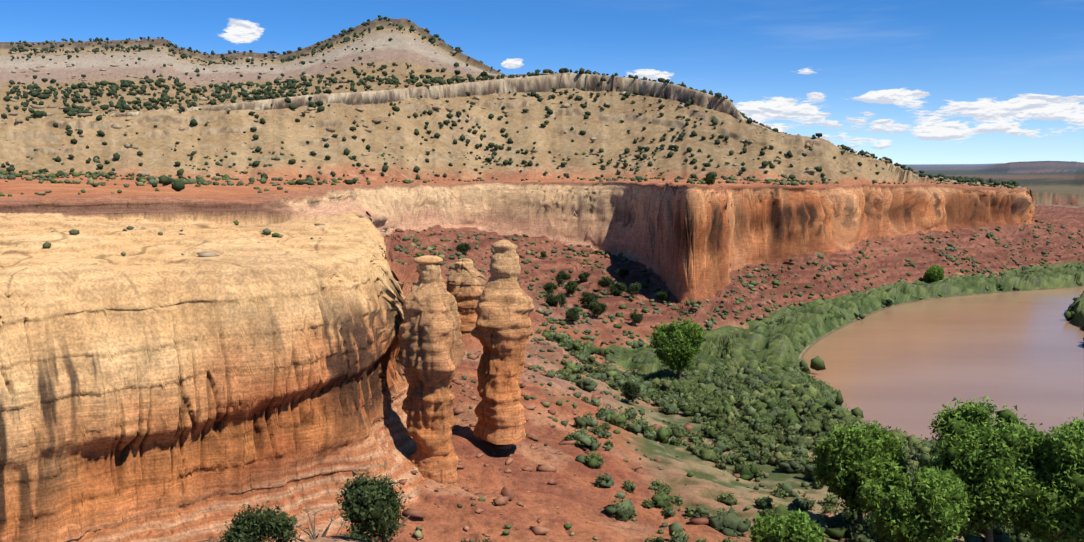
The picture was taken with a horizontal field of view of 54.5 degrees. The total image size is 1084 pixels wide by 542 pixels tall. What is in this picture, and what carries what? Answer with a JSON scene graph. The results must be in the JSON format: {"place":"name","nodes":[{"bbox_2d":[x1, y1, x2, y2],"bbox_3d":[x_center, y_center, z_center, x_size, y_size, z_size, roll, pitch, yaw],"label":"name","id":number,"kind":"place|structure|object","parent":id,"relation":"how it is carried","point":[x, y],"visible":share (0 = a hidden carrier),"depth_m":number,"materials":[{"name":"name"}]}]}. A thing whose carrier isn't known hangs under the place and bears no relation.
{"place":"outdoors","nodes":[
{"label":"outdoors","id":0,"kind":"place"},
{"bbox_2d":[0,18,1083,541],"bbox_3d":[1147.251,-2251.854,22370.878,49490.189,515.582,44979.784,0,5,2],"label":"terrain","id":1,"kind":"structure","parent":0,"point":[154,386],"depth_m":193.33,"materials":[{"name":"beige stone"}]},
{"bbox_2d":[397,255,463,486],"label":"rock tower","id":2,"kind":"structure","parent":1,"relation":"on","point":[431,343],"depth_m":125.14,"materials":[{"name":"beige stone"}]},
{"bbox_2d":[446,258,485,335],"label":"rock tower","id":3,"kind":"structure","parent":1,"relation":"on","point":[466,282],"depth_m":157.69,"materials":[{"name":"beige stone"}]},
{"bbox_2d":[217,70,715,541],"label":"juniper bushes","id":4,"kind":"object","parent":1,"relation":"on","point":[371,507],"depth_m":46.76,"materials":[{"name":"green plant"}]},
{"bbox_2d":[470,239,533,444],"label":"rock tower","id":5,"kind":"structure","parent":1,"relation":"on","point":[501,330],"depth_m":139.62,"materials":[{"name":"stone"}]},
{"bbox_2d":[0,15,1018,191],"bbox_3d":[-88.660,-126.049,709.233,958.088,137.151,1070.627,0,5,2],"label":"juniper trees","id":6,"kind":"object","parent":1,"relation":"on","point":[268,92],"visible":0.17,"depth_m":558.86,"materials":[{"name":"green plant"}]},
{"bbox_2d":[0,143,1083,541],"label":"desert shrubs","id":7,"kind":"object","parent":1,"relation":"on","point":[198,179],"visible":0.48,"depth_m":339.81,"materials":[{"name":"green plant"}]},
{"bbox_2d":[2,18,1083,541],"bbox_3d":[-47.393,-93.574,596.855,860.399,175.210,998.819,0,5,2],"label":"loose rocks","id":8,"kind":"object","parent":1,"relation":"on","point":[502,500],"visible":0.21,"depth_m":363.80,"materials":[{"name":"brown stone"}]},
{"bbox_2d":[542,266,1083,541],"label":"shrubs","id":9,"kind":"object","parent":1,"relation":"on","point":[792,402],"visible":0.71,"depth_m":193.00,"materials":[{"name":"green plant"}]},
{"bbox_2d":[604,261,1083,394],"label":"riparian thicket","id":10,"kind":"object","parent":1,"relation":"on","point":[810,323],"visible":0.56,"depth_m":336.38,"materials":[{"name":"green plant"}]},
{"bbox_2d":[620,264,1083,541],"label":"cottonwood trees","id":11,"kind":"object","parent":1,"relation":"on","point":[955,489],"depth_m":118.32,"materials":[{"name":"green plant"}]},
{"bbox_2d":[0,0,1083,163],"label":"sky","id":12,"kind":"structure","parent":0,"point":[901,81],"materials":[{"name":"blue"}]},
{"bbox_2d":[803,286,1083,440],"bbox_3d":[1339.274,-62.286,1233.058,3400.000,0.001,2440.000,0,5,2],"label":"river water","id":13,"kind":"structure","parent":0,"point":[910,368],"depth_m":287.71,"materials":[{"name":"brown liquid"}]}
]}

